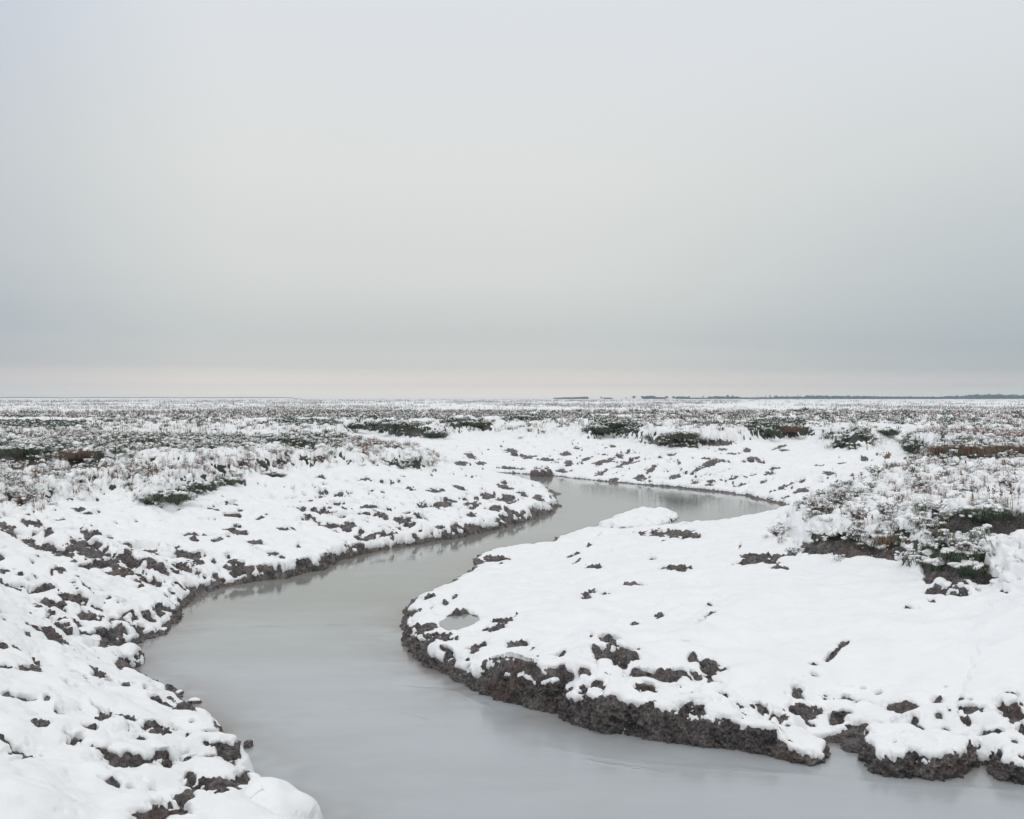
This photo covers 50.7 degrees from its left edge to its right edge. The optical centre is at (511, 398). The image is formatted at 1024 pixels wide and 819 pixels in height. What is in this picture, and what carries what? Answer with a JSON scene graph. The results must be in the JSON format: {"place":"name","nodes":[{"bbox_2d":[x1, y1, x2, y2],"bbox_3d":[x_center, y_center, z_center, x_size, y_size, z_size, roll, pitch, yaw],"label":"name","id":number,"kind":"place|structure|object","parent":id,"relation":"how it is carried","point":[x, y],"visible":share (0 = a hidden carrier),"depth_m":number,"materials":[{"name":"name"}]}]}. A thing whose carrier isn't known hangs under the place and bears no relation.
{"place":"outdoors","nodes":[
{"label":"outdoors","id":0,"kind":"place"},
{"bbox_2d":[0,400,1023,818],"bbox_3d":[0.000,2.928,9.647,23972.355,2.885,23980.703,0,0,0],"label":"ground","id":1,"kind":"structure","parent":0,"point":[622,658],"depth_m":19.21,"materials":[{"name":"brown soil"}]},
{"bbox_2d":[0,471,28,483],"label":"marsh shrub","id":2,"kind":"object","parent":1,"relation":"on","point":[16,478],"visible":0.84,"depth_m":28.10,"materials":[{"name":"white plant"}]},
{"bbox_2d":[0,444,47,458],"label":"grass tussock","id":3,"kind":"object","parent":1,"relation":"on","point":[21,450],"depth_m":36.35,"materials":[{"name":"green plant"}]},
{"bbox_2d":[10,486,42,501],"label":"marsh shrub","id":4,"kind":"object","parent":1,"relation":"on","point":[23,495],"visible":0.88,"depth_m":27.45,"materials":[{"name":"white plant"}]},
{"bbox_2d":[53,446,102,459],"bbox_3d":[-14.651,1.885,36.602,2.013,0.554,1.723,0,0,15],"label":"grass tussock","id":5,"kind":"object","parent":1,"relation":"on","point":[77,453],"depth_m":36.30,"materials":[{"name":"brown plant"}]},
{"bbox_2d":[117,642,144,666],"bbox_3d":[-5.811,3.888,16.297,0.536,0.386,0.787,0,0,0],"label":"mud clod","id":6,"kind":"object","parent":1,"relation":"on","point":[132,654],"visible":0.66,"depth_m":16.12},
{"bbox_2d":[137,495,158,503],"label":"grass tussock","id":7,"kind":"object","parent":1,"relation":"on","point":[144,498],"depth_m":29.43,"materials":[{"name":"green plant"}]},
{"bbox_2d":[0,397,304,399],"bbox_3d":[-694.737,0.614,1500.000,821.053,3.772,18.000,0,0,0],"label":"sea wall","id":8,"kind":"structure","parent":1,"relation":"on","point":[148,398],"depth_m":1495.44,"materials":[{"name":"grey"}]},
{"bbox_2d":[161,627,168,631],"bbox_3d":[-5.951,3.999,18.501,0.160,0.156,0.215,0,0,0],"label":"mud clod","id":9,"kind":"object","parent":1,"relation":"on","point":[164,629],"visible":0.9,"depth_m":18.46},
{"bbox_2d":[144,490,197,503],"bbox_3d":[-9.393,2.703,29.564,1.556,0.428,1.447,0,0,36],"label":"grass tussock","id":10,"kind":"object","parent":1,"relation":"on","point":[175,496],"depth_m":29.33,"materials":[{"name":"green plant"}]},
{"bbox_2d":[188,697,201,703],"bbox_3d":[-4.165,4.007,14.196,0.202,0.139,0.166,0,0,24],"label":"mud clod","id":11,"kind":"object","parent":1,"relation":"on","point":[194,700],"visible":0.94,"depth_m":14.16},
{"bbox_2d":[193,480,212,491],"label":"grass tussock","id":12,"kind":"object","parent":1,"relation":"on","point":[201,485],"depth_m":32.18,"materials":[{"name":"green plant"}]},
{"bbox_2d":[222,477,238,484],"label":"grass tussock","id":13,"kind":"object","parent":1,"relation":"on","point":[231,480],"depth_m":34.88,"materials":[{"name":"green plant"}]},
{"bbox_2d":[243,740,252,748],"bbox_3d":[-3.025,3.989,12.406,0.120,0.126,0.164,0,0,-24],"label":"mud clod","id":14,"kind":"object","parent":1,"relation":"on","point":[248,744],"visible":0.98,"depth_m":12.37,"materials":[{"name":"soil"}]},
{"bbox_2d":[239,777,322,818],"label":"snow mound","id":15,"kind":"object","parent":1,"relation":"on","point":[282,798],"visible":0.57,"depth_m":9.42,"materials":[{"name":"white snow"}]},
{"bbox_2d":[345,422,367,428],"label":"grass tussock","id":16,"kind":"object","parent":1,"relation":"on","point":[361,425],"depth_m":77.86,"materials":[{"name":"green plant"}]},
{"bbox_2d":[380,421,415,428],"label":"grass tussock","id":17,"kind":"object","parent":1,"relation":"on","point":[392,424],"depth_m":74.20,"materials":[{"name":"green plant"}]},
{"bbox_2d":[419,430,450,438],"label":"grass tussock","id":18,"kind":"object","parent":1,"relation":"on","point":[433,434],"depth_m":72.36,"materials":[{"name":"green plant"}]},
{"bbox_2d":[440,614,478,630],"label":"puddle","id":19,"kind":"object","parent":1,"relation":"on","point":[449,623],"visible":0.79,"depth_m":18.04,"materials":[{"name":"liquid"}]},
{"bbox_2d":[461,420,483,426],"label":"grass tussock","id":20,"kind":"object","parent":1,"relation":"on","point":[471,423],"depth_m":82.22,"materials":[{"name":"green plant"}]},
{"bbox_2d":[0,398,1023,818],"bbox_3d":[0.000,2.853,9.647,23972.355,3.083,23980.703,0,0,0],"label":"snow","id":21,"kind":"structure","parent":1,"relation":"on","point":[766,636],"depth_m":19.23,"materials":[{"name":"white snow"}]},
{"bbox_2d":[111,718,128,732],"bbox_3d":[-3.756,3.178,10.340,0.187,0.233,0.226,0,0,12],"label":"snow mound","id":22,"kind":"object","parent":21,"relation":"on","point":[118,724],"visible":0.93,"depth_m":10.27,"materials":[{"name":"white snow"}]},
{"bbox_2d":[261,471,286,477],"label":"grass tussock","id":23,"kind":"object","parent":21,"relation":"on","point":[273,474],"depth_m":37.77,"materials":[{"name":"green plant"}]},
{"bbox_2d":[0,407,1023,451],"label":"marsh vegetation","id":24,"kind":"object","parent":21,"relation":"on","point":[752,424],"depth_m":84.00,"materials":[{"name":"grey plant"}]},
{"bbox_2d":[0,406,1023,447],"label":"marsh plants","id":25,"kind":"object","parent":21,"relation":"on","point":[429,415],"visible":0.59,"depth_m":98.38,"materials":[{"name":"grey plant"}]},
{"bbox_2d":[0,425,1023,579],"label":"dead marsh stems","id":26,"kind":"object","parent":21,"relation":"on","point":[149,468],"visible":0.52,"depth_m":33.43,"materials":[{"name":"grey plant"}]},
{"bbox_2d":[0,399,1023,413],"bbox_3d":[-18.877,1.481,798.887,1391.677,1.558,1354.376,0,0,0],"label":"marsh plants","id":27,"kind":"object","parent":21,"relation":"on","point":[872,405],"visible":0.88,"depth_m":264.64,"materials":[{"name":"grey plant"}]},
{"bbox_2d":[0,429,1023,560],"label":"marsh plants","id":28,"kind":"object","parent":21,"relation":"on","point":[842,482],"visible":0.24,"depth_m":34.30,"materials":[{"name":"grey plant"}]},
{"bbox_2d":[765,525,790,535],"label":"marsh shrub","id":29,"kind":"object","parent":21,"relation":"on","point":[778,530],"visible":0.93,"depth_m":22.88,"materials":[{"name":"white plant"}]},
{"bbox_2d":[802,494,838,511],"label":"marsh shrub","id":30,"kind":"object","parent":21,"relation":"on","point":[816,505],"visible":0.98,"depth_m":22.30,"materials":[{"name":"white plant"}]},
{"bbox_2d":[819,485,863,501],"bbox_3d":[7.037,2.078,23.134,0.823,0.461,0.705,0,0,-33],"label":"marsh shrub","id":31,"kind":"object","parent":21,"relation":"on","point":[837,496],"visible":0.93,"depth_m":23.07,"materials":[{"name":"white plant"}]},
{"bbox_2d":[840,526,866,539],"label":"marsh shrub","id":32,"kind":"object","parent":21,"relation":"on","point":[848,533],"visible":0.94,"depth_m":20.13,"materials":[{"name":"white plant"}]},
{"bbox_2d":[842,504,872,518],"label":"marsh shrub","id":33,"kind":"object","parent":21,"relation":"on","point":[858,512],"visible":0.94,"depth_m":20.69,"materials":[{"name":"white plant"}]},
{"bbox_2d":[873,500,901,515],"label":"marsh shrub","id":34,"kind":"object","parent":21,"relation":"on","point":[881,509],"visible":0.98,"depth_m":20.91,"materials":[{"name":"white plant"}]},
{"bbox_2d":[894,547,921,561],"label":"marsh shrub","id":35,"kind":"object","parent":21,"relation":"on","point":[911,552],"visible":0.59,"depth_m":18.41,"materials":[{"name":"white plant"}]},
{"bbox_2d":[907,478,936,487],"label":"marsh shrub","id":36,"kind":"object","parent":21,"relation":"on","point":[924,483],"visible":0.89,"depth_m":25.35,"materials":[{"name":"white plant"}]},
{"bbox_2d":[912,500,949,515],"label":"marsh shrub","id":37,"kind":"object","parent":21,"relation":"on","point":[937,507],"visible":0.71,"depth_m":21.57,"materials":[{"name":"white plant"}]},
{"bbox_2d":[936,458,959,466],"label":"marsh shrub","id":38,"kind":"object","parent":21,"relation":"on","point":[948,462],"visible":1,"depth_m":31.69,"materials":[{"name":"white plant"}]},
{"bbox_2d":[996,476,1020,486],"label":"marsh shrub","id":39,"kind":"object","parent":21,"relation":"on","point":[1006,482],"visible":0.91,"depth_m":26.59,"materials":[{"name":"white plant"}]},
{"bbox_2d":[0,426,1023,589],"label":"drooping grass","id":40,"kind":"structure","parent":1,"relation":"on","point":[294,438],"depth_m":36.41,"materials":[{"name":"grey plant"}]},
{"bbox_2d":[512,415,536,420],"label":"grass tussock","id":41,"kind":"object","parent":1,"relation":"on","point":[529,417],"depth_m":85.21,"materials":[{"name":"white plant"}]},
{"bbox_2d":[491,651,563,713],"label":"mud block","id":42,"kind":"structure","parent":1,"relation":"on","point":[553,691],"depth_m":14.00,"materials":[{"name":"brown soil"}]},
{"bbox_2d":[530,464,552,476],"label":"mud mound","id":43,"kind":"object","parent":1,"relation":"on","point":[539,470],"visible":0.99,"depth_m":55.18,"materials":[{"name":"soil"}]},
{"bbox_2d":[553,397,588,398],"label":"distant wood","id":44,"kind":"object","parent":1,"relation":"on","point":[572,398],"visible":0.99,"depth_m":2492.94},
{"bbox_2d":[580,424,613,434],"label":"grass tussock","id":45,"kind":"object","parent":1,"relation":"on","point":[599,429],"depth_m":73.61,"materials":[{"name":"green plant"}]},
{"bbox_2d":[603,420,632,428],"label":"grass tussock","id":46,"kind":"object","parent":1,"relation":"on","point":[617,424],"depth_m":75.33,"materials":[{"name":"green plant"}]},
{"bbox_2d":[665,430,701,440],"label":"grass tussock","id":47,"kind":"object","parent":1,"relation":"on","point":[683,434],"depth_m":59.83,"materials":[{"name":"green plant"}]},
{"bbox_2d":[556,658,830,765],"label":"mud block","id":48,"kind":"structure","parent":1,"relation":"on","point":[606,696],"depth_m":12.64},
{"bbox_2d":[603,395,804,398],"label":"distant wood","id":49,"kind":"object","parent":1,"relation":"on","point":[709,397],"visible":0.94,"depth_m":2491.51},
{"bbox_2d":[759,427,779,434],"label":"grass tussock","id":50,"kind":"object","parent":1,"relation":"on","point":[768,431],"depth_m":66.29,"materials":[{"name":"green plant"}]},
{"bbox_2d":[777,423,804,432],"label":"grass tussock","id":51,"kind":"object","parent":1,"relation":"on","point":[791,427],"depth_m":69.79,"materials":[{"name":"brown plant"}]},
{"bbox_2d":[784,547,804,554],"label":"marsh shrub","id":52,"kind":"object","parent":1,"relation":"on","point":[794,550],"visible":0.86,"depth_m":20.93,"materials":[{"name":"white plant"}]},
{"bbox_2d":[805,395,934,398],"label":"distant wood","id":53,"kind":"object","parent":1,"relation":"on","point":[850,397],"visible":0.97,"depth_m":2491.74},
{"bbox_2d":[863,465,886,472],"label":"marsh shrub","id":54,"kind":"object","parent":1,"relation":"on","point":[874,469],"visible":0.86,"depth_m":29.57,"materials":[{"name":"white plant"}]},
{"bbox_2d":[870,530,898,547],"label":"grass tussock","id":55,"kind":"object","parent":1,"relation":"on","point":[884,538],"depth_m":19.75,"materials":[{"name":"brown plant"}]},
{"bbox_2d":[874,428,901,436],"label":"grass tussock","id":56,"kind":"object","parent":1,"relation":"on","point":[892,432],"depth_m":60.93,"materials":[{"name":"green plant"}]},
{"bbox_2d":[899,441,915,452],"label":"grass tussock","id":57,"kind":"object","parent":1,"relation":"on","point":[907,447],"depth_m":51.33,"materials":[{"name":"green plant"}]},
{"bbox_2d":[857,723,980,781],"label":"mud block","id":58,"kind":"structure","parent":1,"relation":"on","point":[903,750],"depth_m":11.52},
{"bbox_2d":[922,558,948,571],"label":"grass tussock","id":59,"kind":"object","parent":1,"relation":"on","point":[928,562],"depth_m":17.40,"materials":[{"name":"green plant"}]},
{"bbox_2d":[920,441,954,455],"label":"grass tussock","id":60,"kind":"object","parent":1,"relation":"on","point":[937,448],"depth_m":37.47,"materials":[{"name":"brown plant"}]},
{"bbox_2d":[932,547,989,562],"bbox_3d":[7.071,2.477,17.030,1.046,0.275,0.886,0,0,0],"label":"grass tussock","id":61,"kind":"object","parent":1,"relation":"on","point":[956,556],"depth_m":16.91,"materials":[{"name":"green plant"}]},
{"bbox_2d":[950,537,989,554],"bbox_3d":[7.177,2.339,17.021,0.567,0.311,0.494,0,0,0],"label":"marsh shrub","id":62,"kind":"object","parent":1,"relation":"on","point":[961,544],"visible":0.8,"depth_m":16.98,"materials":[{"name":"white plant"}]},
{"bbox_2d":[947,559,996,576],"bbox_3d":[7.087,2.630,16.703,0.880,0.246,0.785,0,0,0],"label":"grass tussock","id":63,"kind":"object","parent":1,"relation":"on","point":[970,567],"depth_m":16.58,"materials":[{"name":"green plant"}]},
{"bbox_2d":[950,505,994,520],"bbox_3d":[7.887,1.948,18.416,0.785,0.290,0.630,0,0,0],"label":"marsh shrub","id":64,"kind":"object","parent":1,"relation":"on","point":[971,512],"visible":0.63,"depth_m":18.26,"materials":[{"name":"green plant"}]},
{"bbox_2d":[945,441,1004,457],"bbox_3d":[15.262,1.761,35.829,2.428,0.656,1.948,0,0,0],"label":"grass tussock","id":65,"kind":"object","parent":1,"relation":"on","point":[977,448],"depth_m":35.50,"materials":[{"name":"brown plant"}]},
{"bbox_2d":[935,394,1023,398],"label":"distant wood","id":66,"kind":"object","parent":1,"relation":"on","point":[984,396],"visible":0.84,"depth_m":2492.54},
{"bbox_2d":[949,503,1022,521],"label":"grass tussock","id":67,"kind":"object","parent":1,"relation":"on","point":[997,509],"depth_m":18.23,"materials":[{"name":"green plant"}]},
{"bbox_2d":[986,743,1023,784],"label":"mud block","id":68,"kind":"structure","parent":1,"relation":"on","point":[1006,762],"depth_m":11.32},
{"bbox_2d":[990,441,1023,454],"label":"grass tussock","id":69,"kind":"object","parent":1,"relation":"on","point":[1005,446],"depth_m":37.91,"materials":[{"name":"brown plant"}]},
{"bbox_2d":[0,0,1023,397],"label":"sky","id":70,"kind":"structure","parent":0,"point":[199,198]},
{"bbox_2d":[134,473,1023,818],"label":"water","id":71,"kind":"structure","parent":0,"point":[330,693],"depth_m":13.05,"materials":[{"name":"grey liquid"}]},
{"bbox_2d":[598,507,678,527],"bbox_3d":[4.235,3.878,35.195,2.013,0.418,5.084,0,0,20],"label":"mud islet","id":72,"kind":"object","parent":71,"relation":"in","point":[641,516],"visible":0.92,"depth_m":33.95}
]}

